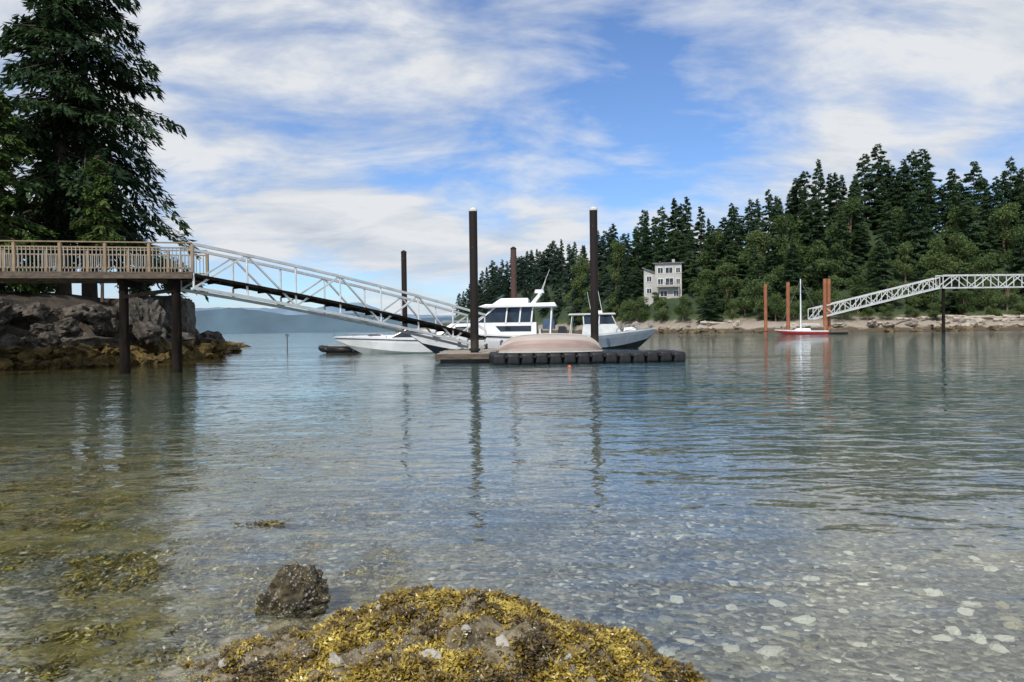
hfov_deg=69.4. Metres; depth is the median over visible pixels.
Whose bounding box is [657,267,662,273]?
window
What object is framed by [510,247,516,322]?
piling
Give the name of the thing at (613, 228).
fir tree
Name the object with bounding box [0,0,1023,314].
sky
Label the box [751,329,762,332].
shore boulder
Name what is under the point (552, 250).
fir tree
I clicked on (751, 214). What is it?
fir tree
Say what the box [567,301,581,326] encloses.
fir tree
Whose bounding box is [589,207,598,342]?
piling
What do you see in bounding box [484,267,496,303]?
fir tree
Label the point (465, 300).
fir tree
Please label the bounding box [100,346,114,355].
boulder
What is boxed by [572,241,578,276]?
fir tree
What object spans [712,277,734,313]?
broadleaf tree
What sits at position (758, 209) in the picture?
fir tree
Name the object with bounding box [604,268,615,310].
fir tree
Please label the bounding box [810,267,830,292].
fir tree
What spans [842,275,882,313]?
broadleaf tree
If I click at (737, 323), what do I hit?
shore boulder
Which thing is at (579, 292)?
broadleaf tree
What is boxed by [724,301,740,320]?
broadleaf tree
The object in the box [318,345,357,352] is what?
inflatable dinghy
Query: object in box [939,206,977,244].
broadleaf tree
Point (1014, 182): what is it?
fir tree
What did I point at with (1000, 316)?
driftwood log
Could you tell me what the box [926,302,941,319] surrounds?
broadleaf tree
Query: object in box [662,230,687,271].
fir tree
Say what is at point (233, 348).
weedy rock
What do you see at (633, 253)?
fir tree
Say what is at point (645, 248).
fir tree
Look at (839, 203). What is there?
fir tree
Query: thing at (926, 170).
fir tree
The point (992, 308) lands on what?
broadleaf tree
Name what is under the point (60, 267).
railing
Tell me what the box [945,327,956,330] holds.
shore boulder
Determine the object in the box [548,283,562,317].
fir tree
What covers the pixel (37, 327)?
boulder
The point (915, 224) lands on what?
fir tree
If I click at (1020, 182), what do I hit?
fir tree
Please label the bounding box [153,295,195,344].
rock outcrop
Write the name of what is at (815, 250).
broadleaf tree
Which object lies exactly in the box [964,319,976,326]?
shore boulder
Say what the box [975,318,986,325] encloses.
shore boulder
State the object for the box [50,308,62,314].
boulder
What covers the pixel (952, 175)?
fir tree
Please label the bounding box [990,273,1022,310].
broadleaf tree
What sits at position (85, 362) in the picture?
boulder
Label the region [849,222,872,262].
fir tree
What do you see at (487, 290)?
fir tree
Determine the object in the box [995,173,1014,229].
fir tree
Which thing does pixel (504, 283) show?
fir tree
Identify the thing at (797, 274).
fir tree
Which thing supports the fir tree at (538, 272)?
on the shore hill at (750, 321)
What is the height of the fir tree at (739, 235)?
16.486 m
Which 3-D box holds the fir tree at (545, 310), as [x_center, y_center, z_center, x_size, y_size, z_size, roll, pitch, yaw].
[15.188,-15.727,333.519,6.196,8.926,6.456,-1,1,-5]
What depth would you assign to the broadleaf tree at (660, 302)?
199.09 m
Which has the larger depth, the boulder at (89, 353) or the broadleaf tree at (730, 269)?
the broadleaf tree at (730, 269)
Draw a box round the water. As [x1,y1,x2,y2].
[0,330,1023,681]
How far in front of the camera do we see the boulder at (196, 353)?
41.98 m
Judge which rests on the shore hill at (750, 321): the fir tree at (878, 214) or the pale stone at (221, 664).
the fir tree at (878, 214)
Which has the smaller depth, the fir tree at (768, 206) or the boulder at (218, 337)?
the boulder at (218, 337)
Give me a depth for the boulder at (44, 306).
34.76 m
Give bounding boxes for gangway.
[179,242,487,348]
[808,277,939,319]
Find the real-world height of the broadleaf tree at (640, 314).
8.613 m
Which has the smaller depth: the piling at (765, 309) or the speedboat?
the speedboat
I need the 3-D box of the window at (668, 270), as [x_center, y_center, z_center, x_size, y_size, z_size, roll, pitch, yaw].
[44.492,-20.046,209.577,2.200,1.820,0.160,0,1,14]
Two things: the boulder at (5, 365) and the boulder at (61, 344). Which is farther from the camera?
the boulder at (61, 344)
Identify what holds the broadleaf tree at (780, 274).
on the shore hill at (750, 321)
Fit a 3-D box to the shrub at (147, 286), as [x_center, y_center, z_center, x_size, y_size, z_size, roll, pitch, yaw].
[-22.656,-3.251,44.809,1.890,2.453,2.488,0,1,37]
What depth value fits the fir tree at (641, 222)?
252.03 m
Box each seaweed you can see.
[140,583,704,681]
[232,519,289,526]
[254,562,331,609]
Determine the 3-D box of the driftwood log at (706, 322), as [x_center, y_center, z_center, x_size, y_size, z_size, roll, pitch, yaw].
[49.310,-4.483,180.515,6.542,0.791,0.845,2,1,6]
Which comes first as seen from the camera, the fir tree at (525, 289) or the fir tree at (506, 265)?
the fir tree at (525, 289)
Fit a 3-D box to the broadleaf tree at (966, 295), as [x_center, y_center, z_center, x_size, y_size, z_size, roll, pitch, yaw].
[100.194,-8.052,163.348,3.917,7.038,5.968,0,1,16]
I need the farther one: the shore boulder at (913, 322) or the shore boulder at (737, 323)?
the shore boulder at (737, 323)
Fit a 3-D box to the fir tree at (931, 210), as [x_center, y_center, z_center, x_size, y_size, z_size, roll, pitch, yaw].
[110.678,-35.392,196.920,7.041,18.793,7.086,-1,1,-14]
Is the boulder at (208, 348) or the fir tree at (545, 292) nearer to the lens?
the boulder at (208, 348)
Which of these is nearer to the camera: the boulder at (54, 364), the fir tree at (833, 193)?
the boulder at (54, 364)
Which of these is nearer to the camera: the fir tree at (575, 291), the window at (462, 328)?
the window at (462, 328)
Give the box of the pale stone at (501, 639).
[496,634,511,647]
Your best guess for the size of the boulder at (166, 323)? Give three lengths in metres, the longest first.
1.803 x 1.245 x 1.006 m
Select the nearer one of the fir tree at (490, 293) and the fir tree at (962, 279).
the fir tree at (962, 279)
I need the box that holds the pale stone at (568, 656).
[564,653,572,661]
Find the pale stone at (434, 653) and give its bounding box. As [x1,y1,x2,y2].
[420,648,441,659]
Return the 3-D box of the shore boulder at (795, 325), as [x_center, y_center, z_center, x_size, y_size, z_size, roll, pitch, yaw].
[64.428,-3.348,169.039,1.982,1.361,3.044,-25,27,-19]
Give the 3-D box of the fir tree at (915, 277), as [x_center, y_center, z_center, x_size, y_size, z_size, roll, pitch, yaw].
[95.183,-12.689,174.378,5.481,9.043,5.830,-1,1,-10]
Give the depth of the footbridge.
135.78 m
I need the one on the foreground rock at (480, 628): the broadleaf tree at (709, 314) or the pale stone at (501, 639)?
the pale stone at (501, 639)
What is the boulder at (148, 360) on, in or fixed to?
on the bank terrain
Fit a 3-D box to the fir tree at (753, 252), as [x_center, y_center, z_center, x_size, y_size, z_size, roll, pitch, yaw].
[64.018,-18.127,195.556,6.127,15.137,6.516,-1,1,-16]
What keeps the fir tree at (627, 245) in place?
on the shore hill at (750, 321)
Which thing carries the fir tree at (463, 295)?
on the shore hill at (750, 321)
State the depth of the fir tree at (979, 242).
184.22 m
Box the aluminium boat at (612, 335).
[565,292,655,348]
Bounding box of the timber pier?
[0,271,206,370]
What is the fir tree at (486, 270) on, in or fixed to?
on the shore hill at (750, 321)
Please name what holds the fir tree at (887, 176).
on the shore hill at (750, 321)
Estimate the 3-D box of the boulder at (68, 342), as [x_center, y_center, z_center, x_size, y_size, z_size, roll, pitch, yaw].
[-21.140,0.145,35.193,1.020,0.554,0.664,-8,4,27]
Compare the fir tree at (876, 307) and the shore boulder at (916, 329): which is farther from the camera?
the fir tree at (876, 307)
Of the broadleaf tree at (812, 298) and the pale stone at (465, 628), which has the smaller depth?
the pale stone at (465, 628)
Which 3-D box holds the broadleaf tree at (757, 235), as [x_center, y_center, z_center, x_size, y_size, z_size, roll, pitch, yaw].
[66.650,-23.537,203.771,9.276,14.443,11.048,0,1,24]
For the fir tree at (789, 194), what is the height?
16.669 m
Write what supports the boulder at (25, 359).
on the bank terrain
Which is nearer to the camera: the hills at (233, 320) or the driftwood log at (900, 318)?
the driftwood log at (900, 318)
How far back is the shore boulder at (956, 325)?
154.53 m
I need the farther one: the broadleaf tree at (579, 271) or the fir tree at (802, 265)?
the broadleaf tree at (579, 271)
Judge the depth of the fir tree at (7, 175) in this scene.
36.94 m
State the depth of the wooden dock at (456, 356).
33.91 m
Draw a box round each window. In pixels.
[456,326,469,331]
[496,326,530,330]
[646,276,651,281]
[646,288,651,293]
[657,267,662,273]
[660,291,667,296]
[665,267,672,273]
[665,278,673,284]
[673,290,677,296]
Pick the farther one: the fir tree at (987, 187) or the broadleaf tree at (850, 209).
the fir tree at (987, 187)
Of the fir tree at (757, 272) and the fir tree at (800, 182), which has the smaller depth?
the fir tree at (757, 272)
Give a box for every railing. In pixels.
[0,240,193,271]
[1,248,208,275]
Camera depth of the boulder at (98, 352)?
35.55 m
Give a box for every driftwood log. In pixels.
[700,321,725,323]
[896,317,917,319]
[921,316,933,318]
[937,314,966,317]
[953,317,974,319]
[964,315,994,317]
[988,315,1016,317]
[993,317,1018,320]
[1002,314,1021,317]
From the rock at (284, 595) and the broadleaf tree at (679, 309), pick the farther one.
the broadleaf tree at (679, 309)
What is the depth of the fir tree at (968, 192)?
202.96 m
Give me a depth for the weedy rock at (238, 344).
77.38 m
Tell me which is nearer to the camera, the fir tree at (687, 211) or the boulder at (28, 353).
the boulder at (28, 353)
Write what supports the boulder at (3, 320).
on the bank terrain
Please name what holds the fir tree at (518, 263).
on the shore hill at (750, 321)
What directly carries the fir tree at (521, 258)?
on the shore hill at (750, 321)
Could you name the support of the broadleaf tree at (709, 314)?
on the shore hill at (750, 321)
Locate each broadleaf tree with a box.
[563,278,584,304]
[568,297,583,313]
[569,254,589,289]
[576,316,582,324]
[581,299,601,312]
[582,270,605,297]
[606,239,632,284]
[606,298,620,318]
[608,271,622,306]
[616,302,629,324]
[621,296,649,321]
[651,292,659,300]
[652,297,667,322]
[672,296,691,322]
[685,301,692,309]
[688,269,717,293]
[694,286,711,308]
[696,229,727,282]
[702,312,718,319]
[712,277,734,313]
[715,262,742,296]
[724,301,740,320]
[735,229,771,266]
[735,288,752,314]
[739,262,764,295]
[742,273,780,309]
[756,306,763,318]
[767,294,785,321]
[769,214,807,264]
[772,242,806,286]
[778,286,803,316]
[779,299,802,320]
[801,240,832,288]
[802,291,831,316]
[814,275,843,307]
[821,242,853,278]
[824,196,869,252]
[831,295,857,319]
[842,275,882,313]
[857,246,890,279]
[858,302,876,320]
[878,206,915,246]
[878,281,904,303]
[878,304,894,319]
[891,242,915,282]
[904,296,920,317]
[908,269,947,310]
[916,237,959,286]
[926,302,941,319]
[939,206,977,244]
[940,231,984,278]
[953,278,973,304]
[954,289,977,314]
[969,252,1003,288]
[971,273,1003,310]
[978,202,1023,252]
[984,295,1001,315]
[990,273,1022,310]
[998,224,1023,277]
[1004,302,1023,314]
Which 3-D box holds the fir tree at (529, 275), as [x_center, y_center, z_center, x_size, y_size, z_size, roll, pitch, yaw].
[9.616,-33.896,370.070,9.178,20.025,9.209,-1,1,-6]
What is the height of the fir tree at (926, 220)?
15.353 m
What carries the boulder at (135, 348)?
on the bank terrain
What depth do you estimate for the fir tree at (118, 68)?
42.20 m
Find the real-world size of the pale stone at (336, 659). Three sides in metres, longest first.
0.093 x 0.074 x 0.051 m
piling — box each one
[401,250,407,329]
[469,207,479,352]
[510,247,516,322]
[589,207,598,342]
[764,284,767,333]
[786,282,789,329]
[823,279,826,329]
[827,279,830,330]
[941,288,945,331]
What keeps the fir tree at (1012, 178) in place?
on the shore hill at (750, 321)
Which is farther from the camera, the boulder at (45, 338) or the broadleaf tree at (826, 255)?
the broadleaf tree at (826, 255)
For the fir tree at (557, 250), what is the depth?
338.38 m
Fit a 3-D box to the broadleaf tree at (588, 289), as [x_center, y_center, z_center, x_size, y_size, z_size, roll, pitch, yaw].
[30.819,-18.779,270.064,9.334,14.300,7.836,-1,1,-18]
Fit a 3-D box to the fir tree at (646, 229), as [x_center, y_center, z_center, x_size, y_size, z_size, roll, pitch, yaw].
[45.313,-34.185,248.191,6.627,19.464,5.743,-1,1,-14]
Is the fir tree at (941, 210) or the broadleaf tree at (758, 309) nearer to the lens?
the broadleaf tree at (758, 309)
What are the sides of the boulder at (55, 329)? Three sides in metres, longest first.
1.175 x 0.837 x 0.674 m
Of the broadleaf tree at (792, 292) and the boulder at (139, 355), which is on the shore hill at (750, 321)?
the broadleaf tree at (792, 292)
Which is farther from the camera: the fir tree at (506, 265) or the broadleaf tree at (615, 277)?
the fir tree at (506, 265)
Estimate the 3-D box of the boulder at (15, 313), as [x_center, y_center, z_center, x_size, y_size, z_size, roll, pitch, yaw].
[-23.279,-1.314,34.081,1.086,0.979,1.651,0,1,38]
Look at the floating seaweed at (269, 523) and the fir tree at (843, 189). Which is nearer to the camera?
the floating seaweed at (269, 523)
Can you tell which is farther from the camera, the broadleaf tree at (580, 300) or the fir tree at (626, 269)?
the broadleaf tree at (580, 300)
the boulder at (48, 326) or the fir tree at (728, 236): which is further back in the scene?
the fir tree at (728, 236)
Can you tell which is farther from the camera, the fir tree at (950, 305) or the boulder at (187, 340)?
the fir tree at (950, 305)
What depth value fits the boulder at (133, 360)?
36.13 m
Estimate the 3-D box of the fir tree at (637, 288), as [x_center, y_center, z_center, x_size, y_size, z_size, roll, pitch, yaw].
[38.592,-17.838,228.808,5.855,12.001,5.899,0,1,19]
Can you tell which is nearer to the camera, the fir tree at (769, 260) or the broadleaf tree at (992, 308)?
the broadleaf tree at (992, 308)
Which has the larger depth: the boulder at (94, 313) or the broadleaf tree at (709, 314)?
the broadleaf tree at (709, 314)
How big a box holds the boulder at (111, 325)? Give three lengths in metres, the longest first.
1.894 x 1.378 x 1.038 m
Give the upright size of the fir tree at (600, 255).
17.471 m
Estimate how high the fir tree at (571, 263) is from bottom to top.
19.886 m
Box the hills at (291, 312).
[195,302,457,318]
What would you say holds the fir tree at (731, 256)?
on the shore hill at (750, 321)
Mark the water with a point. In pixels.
(848, 506)
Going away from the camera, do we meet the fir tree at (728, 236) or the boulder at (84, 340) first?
the boulder at (84, 340)
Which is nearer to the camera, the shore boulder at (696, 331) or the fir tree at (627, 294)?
the shore boulder at (696, 331)
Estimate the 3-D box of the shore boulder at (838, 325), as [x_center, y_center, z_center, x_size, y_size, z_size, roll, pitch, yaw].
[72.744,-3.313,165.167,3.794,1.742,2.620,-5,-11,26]
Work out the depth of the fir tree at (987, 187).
205.50 m
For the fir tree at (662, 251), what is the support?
on the shore hill at (750, 321)
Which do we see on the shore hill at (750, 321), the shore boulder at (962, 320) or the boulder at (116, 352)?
the shore boulder at (962, 320)
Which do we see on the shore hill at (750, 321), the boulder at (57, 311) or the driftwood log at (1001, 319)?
the driftwood log at (1001, 319)
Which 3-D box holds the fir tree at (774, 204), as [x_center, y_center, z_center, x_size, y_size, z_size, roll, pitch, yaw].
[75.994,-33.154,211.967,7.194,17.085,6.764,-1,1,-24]
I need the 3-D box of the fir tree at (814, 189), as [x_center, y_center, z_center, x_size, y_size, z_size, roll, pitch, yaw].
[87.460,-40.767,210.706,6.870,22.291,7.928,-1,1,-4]
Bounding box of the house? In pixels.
[642,259,683,306]
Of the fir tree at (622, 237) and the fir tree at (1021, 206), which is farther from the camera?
the fir tree at (622, 237)
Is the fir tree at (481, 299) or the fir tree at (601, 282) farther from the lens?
the fir tree at (481, 299)
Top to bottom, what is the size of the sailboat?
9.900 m
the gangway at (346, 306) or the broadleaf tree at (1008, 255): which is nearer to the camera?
the gangway at (346, 306)
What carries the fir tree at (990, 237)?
on the shore hill at (750, 321)
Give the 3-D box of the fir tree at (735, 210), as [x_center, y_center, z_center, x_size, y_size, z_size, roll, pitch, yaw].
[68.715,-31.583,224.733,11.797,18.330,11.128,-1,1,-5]
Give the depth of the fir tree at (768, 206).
217.03 m
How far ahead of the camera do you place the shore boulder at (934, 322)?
157.44 m
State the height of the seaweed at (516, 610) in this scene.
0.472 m
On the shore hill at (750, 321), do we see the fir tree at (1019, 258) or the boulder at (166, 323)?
the fir tree at (1019, 258)
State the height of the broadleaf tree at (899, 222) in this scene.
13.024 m
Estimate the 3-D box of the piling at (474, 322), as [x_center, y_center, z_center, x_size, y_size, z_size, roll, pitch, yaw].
[-1.780,-0.913,34.990,0.530,10.765,0.530,-1,1,0]
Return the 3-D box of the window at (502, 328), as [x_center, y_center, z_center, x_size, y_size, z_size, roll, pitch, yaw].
[0.073,-0.725,43.324,2.100,0.320,0.030,-1,1,5]
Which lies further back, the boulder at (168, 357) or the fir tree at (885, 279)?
the fir tree at (885, 279)
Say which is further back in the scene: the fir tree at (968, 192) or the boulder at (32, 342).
the fir tree at (968, 192)
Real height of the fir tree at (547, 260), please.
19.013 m
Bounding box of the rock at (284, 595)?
[255,562,330,610]
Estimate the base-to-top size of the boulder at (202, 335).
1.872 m
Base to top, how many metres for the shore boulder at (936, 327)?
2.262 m
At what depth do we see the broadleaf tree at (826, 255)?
185.25 m
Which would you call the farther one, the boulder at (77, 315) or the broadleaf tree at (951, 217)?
the broadleaf tree at (951, 217)
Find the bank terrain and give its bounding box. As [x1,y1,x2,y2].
[0,291,142,361]
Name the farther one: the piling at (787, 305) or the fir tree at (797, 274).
the fir tree at (797, 274)
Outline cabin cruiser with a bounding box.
[409,269,565,353]
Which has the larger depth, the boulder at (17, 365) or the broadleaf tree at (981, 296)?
the broadleaf tree at (981, 296)
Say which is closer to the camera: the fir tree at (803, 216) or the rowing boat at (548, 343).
the rowing boat at (548, 343)
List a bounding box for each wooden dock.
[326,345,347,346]
[435,351,497,362]
[444,348,498,351]
[828,330,849,333]
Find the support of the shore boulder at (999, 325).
on the shore hill at (750, 321)
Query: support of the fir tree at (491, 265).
on the shore hill at (750, 321)
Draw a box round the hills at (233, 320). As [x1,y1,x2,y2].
[195,307,454,332]
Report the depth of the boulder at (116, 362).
35.18 m
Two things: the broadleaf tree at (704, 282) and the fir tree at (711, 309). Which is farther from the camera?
the broadleaf tree at (704, 282)
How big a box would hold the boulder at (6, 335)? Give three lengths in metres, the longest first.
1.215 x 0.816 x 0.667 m
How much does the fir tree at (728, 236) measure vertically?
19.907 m
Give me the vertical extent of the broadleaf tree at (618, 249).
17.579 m
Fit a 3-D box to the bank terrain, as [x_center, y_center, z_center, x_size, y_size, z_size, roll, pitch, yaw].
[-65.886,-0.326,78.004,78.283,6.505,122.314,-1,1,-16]
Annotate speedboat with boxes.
[334,329,434,353]
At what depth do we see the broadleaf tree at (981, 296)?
166.89 m
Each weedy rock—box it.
[223,350,232,354]
[227,341,251,346]
[227,344,241,351]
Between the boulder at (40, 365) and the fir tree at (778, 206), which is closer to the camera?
the boulder at (40, 365)
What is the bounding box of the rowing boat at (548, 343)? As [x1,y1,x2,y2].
[498,333,602,352]
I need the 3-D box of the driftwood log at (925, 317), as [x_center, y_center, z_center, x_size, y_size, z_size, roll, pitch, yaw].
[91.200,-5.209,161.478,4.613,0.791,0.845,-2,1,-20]
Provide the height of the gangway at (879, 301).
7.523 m
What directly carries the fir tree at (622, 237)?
on the shore hill at (750, 321)
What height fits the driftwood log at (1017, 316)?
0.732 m
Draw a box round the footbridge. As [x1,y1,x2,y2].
[935,274,1023,288]
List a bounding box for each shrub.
[12,264,60,293]
[115,269,155,296]
[155,258,203,295]
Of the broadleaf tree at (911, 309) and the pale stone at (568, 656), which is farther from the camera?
the broadleaf tree at (911, 309)
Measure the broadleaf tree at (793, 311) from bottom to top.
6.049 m
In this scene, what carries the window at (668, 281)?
in the house
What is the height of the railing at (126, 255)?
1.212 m
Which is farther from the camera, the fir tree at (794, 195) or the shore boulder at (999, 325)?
the fir tree at (794, 195)
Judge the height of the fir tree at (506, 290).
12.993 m
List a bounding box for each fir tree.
[0,0,158,293]
[0,0,208,301]
[0,87,67,294]
[69,153,126,301]
[454,293,462,314]
[459,291,464,312]
[461,289,469,313]
[468,284,483,314]
[478,271,485,300]
[478,292,485,316]
[479,304,487,317]
[481,267,488,301]
[483,260,495,292]
[483,278,490,303]
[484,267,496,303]
[485,289,493,310]
[491,265,498,295]
[492,268,503,300]
[496,259,504,291]
[498,269,510,299]
[500,261,510,292]
[502,283,510,297]
[505,255,510,287]
[516,256,522,286]
[516,257,521,290]
[518,256,526,287]
[521,251,528,278]
[522,276,530,302]
[523,253,538,292]
[526,250,534,281]
[531,251,546,289]
[533,249,538,279]
[536,285,550,311]
[537,249,551,282]
[539,244,557,282]
[539,296,548,314]
[542,241,562,280]
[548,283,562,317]
[549,253,561,287]
[550,247,563,282]
[556,239,565,285]
[559,263,571,304]
[560,244,572,282]
[565,246,575,292]
[566,288,581,318]
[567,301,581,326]
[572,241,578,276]
[575,245,588,277]
[581,245,588,288]
[581,269,598,296]
[582,288,589,306]
[589,239,608,277]
[598,231,608,270]
[598,260,608,299]
[601,238,621,290]
[604,223,620,283]
[604,227,611,265]
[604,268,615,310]
[611,233,630,269]
[615,255,631,299]
[618,275,638,316]
[619,233,632,275]
[622,226,649,288]
[629,231,641,266]
[630,264,643,299]
[631,210,651,260]
[635,232,655,280]
[640,210,653,263]
[648,216,658,258]
[650,207,672,264]
[652,220,670,269]
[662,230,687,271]
[666,198,683,255]
[668,203,699,258]
[680,197,698,260]
[680,230,700,280]
[682,250,699,292]
[693,206,705,265]
[695,288,725,322]
[701,218,716,266]
[702,232,723,286]
[712,227,728,273]
[714,217,732,261]
[714,281,724,314]
[716,240,744,287]
[719,207,748,256]
[722,224,732,248]
[723,203,741,257]
[729,220,748,274]
[742,199,762,254]
[742,220,768,276]
[744,244,762,297]
[749,198,766,251]
[749,258,766,304]
[755,285,778,319]
[757,189,774,251]
[763,196,785,247]
[763,253,781,292]
[765,198,788,261]
[774,243,810,299]
[782,235,805,283]
[784,178,808,236]
[784,188,801,238]
[785,171,826,236]
[795,187,813,262]
[798,199,832,253]
[805,239,829,288]
[807,159,830,232]
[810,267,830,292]
[822,173,832,228]
[822,211,865,284]
[823,172,843,234]
[827,200,846,253]
[831,175,847,218]
[840,179,872,248]
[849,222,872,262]
[850,174,865,224]
[854,153,880,219]
[859,277,893,311]
[860,144,898,222]
[863,240,899,288]
[869,199,900,265]
[870,179,889,233]
[871,160,897,213]
[884,164,904,208]
[888,171,919,233]
[895,196,928,265]
[896,159,910,191]
[897,149,933,234]
[905,268,927,304]
[910,149,946,222]
[916,208,938,265]
[918,158,940,227]
[919,173,942,239]
[934,184,952,229]
[937,168,962,230]
[940,292,959,312]
[941,180,969,230]
[944,198,992,268]
[949,268,979,308]
[953,179,966,206]
[958,161,988,223]
[970,175,994,238]
[976,176,1010,248]
[982,181,993,210]
[984,223,1003,268]
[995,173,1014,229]
[1001,156,1023,224]
[1003,236,1023,291]
[1009,167,1023,238]
[1012,171,1023,222]
[1012,177,1023,222]
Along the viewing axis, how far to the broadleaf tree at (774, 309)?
175.09 m
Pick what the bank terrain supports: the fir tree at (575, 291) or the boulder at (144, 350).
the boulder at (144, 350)
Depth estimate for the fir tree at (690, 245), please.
216.60 m
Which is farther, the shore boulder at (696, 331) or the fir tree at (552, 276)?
the fir tree at (552, 276)
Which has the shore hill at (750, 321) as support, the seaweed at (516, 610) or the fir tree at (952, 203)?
the fir tree at (952, 203)
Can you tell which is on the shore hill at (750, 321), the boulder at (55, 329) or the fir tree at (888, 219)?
the fir tree at (888, 219)
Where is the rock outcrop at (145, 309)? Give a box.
[114,292,169,355]
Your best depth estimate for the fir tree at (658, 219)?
236.42 m
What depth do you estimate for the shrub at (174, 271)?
43.98 m
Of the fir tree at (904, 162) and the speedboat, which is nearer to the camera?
the speedboat
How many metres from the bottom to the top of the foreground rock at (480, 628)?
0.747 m
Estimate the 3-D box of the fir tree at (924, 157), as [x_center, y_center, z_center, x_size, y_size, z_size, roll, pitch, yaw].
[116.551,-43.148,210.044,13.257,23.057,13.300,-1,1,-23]
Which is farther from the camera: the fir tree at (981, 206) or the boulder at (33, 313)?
the fir tree at (981, 206)
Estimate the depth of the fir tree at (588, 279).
278.03 m
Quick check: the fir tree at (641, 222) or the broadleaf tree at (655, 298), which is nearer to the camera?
the broadleaf tree at (655, 298)
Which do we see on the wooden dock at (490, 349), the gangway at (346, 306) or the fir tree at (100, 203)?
the gangway at (346, 306)
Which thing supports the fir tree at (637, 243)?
on the shore hill at (750, 321)
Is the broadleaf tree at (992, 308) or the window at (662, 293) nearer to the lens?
the broadleaf tree at (992, 308)
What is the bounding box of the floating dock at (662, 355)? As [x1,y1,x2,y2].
[489,349,685,364]
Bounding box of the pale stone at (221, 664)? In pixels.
[218,658,228,668]
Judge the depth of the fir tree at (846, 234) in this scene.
185.81 m
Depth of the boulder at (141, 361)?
36.63 m
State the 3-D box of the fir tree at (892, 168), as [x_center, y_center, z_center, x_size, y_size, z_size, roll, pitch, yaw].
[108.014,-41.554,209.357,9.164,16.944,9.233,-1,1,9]
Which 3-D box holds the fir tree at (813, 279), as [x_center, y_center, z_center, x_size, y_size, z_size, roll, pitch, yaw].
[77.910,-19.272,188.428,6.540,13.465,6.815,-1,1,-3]
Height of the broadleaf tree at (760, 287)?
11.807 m
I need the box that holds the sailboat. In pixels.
[775,279,828,334]
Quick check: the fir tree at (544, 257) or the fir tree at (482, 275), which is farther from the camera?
the fir tree at (482, 275)
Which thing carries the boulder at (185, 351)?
on the bank terrain
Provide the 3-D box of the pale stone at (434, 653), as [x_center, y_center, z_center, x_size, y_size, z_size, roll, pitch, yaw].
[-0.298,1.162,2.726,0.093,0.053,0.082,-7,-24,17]
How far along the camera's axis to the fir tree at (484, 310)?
431.54 m
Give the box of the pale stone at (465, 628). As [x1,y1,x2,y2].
[461,624,470,632]
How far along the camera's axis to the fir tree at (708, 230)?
218.18 m
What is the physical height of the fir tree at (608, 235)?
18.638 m
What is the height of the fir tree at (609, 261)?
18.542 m
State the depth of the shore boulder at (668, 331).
187.52 m
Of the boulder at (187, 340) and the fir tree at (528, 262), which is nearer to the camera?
the boulder at (187, 340)
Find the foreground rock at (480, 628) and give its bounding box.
[181,592,691,681]
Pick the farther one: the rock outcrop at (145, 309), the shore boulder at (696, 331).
the shore boulder at (696, 331)
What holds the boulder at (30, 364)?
on the bank terrain
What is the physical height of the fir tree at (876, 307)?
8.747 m
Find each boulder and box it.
[0,301,12,324]
[0,303,21,320]
[0,310,7,331]
[0,333,16,338]
[0,336,23,353]
[0,357,13,367]
[0,360,13,370]
[3,353,17,360]
[13,361,22,369]
[15,301,50,321]
[17,350,36,359]
[18,357,37,362]
[20,305,45,319]
[21,360,38,369]
[23,358,45,368]
[25,336,41,346]
[29,320,47,334]
[32,346,51,360]
[36,350,47,359]
[37,330,60,350]
[44,323,53,330]
[44,360,61,368]
[49,334,57,341]
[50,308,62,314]
[50,319,79,333]
[52,317,72,337]
[53,346,83,357]
[57,336,68,347]
[58,344,82,358]
[59,356,71,367]
[62,303,87,320]
[63,338,78,346]
[67,332,114,349]
[69,359,75,367]
[75,357,94,366]
[77,345,97,359]
[80,304,109,322]
[88,321,104,335]
[92,323,102,329]
[92,355,115,366]
[93,349,101,356]
[98,316,118,336]
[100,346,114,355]
[102,306,116,317]
[106,337,118,344]
[110,344,118,355]
[113,358,118,365]
[129,320,132,331]
[130,320,161,343]
[130,345,141,352]
[130,356,138,364]
[132,351,147,359]
[138,348,147,353]
[138,359,144,363]
[141,357,157,363]
[153,355,166,362]
[158,351,171,361]
[163,317,169,326]
[165,326,194,348]
[166,339,189,357]
[187,347,205,359]
[193,343,213,358]
[196,330,224,344]
[198,332,229,352]
[203,336,223,356]
[664,329,674,332]
[691,329,701,332]
[697,325,711,331]
[732,320,741,326]
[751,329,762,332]
[790,322,799,327]
[831,322,846,327]
[865,319,879,327]
[882,321,894,327]
[884,327,893,331]
[904,318,918,326]
[909,326,925,331]
[931,320,941,325]
[931,325,946,330]
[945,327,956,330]
[949,323,960,329]
[957,317,964,322]
[960,323,973,330]
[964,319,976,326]
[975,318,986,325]
[989,326,999,330]
[995,323,1004,327]
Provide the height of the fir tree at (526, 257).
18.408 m
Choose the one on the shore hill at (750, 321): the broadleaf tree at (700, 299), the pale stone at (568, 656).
the broadleaf tree at (700, 299)
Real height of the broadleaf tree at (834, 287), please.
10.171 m
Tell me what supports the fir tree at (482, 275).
on the shore hill at (750, 321)
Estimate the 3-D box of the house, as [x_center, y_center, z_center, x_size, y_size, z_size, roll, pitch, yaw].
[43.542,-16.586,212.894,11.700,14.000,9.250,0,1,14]
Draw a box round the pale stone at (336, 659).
[328,652,346,665]
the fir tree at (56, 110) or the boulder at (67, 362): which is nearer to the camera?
the boulder at (67, 362)
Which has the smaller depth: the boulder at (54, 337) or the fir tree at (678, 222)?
the boulder at (54, 337)
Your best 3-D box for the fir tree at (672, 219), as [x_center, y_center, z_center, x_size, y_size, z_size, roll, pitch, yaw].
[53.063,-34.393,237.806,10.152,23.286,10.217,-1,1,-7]
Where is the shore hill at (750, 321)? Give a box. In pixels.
[395,223,1023,332]

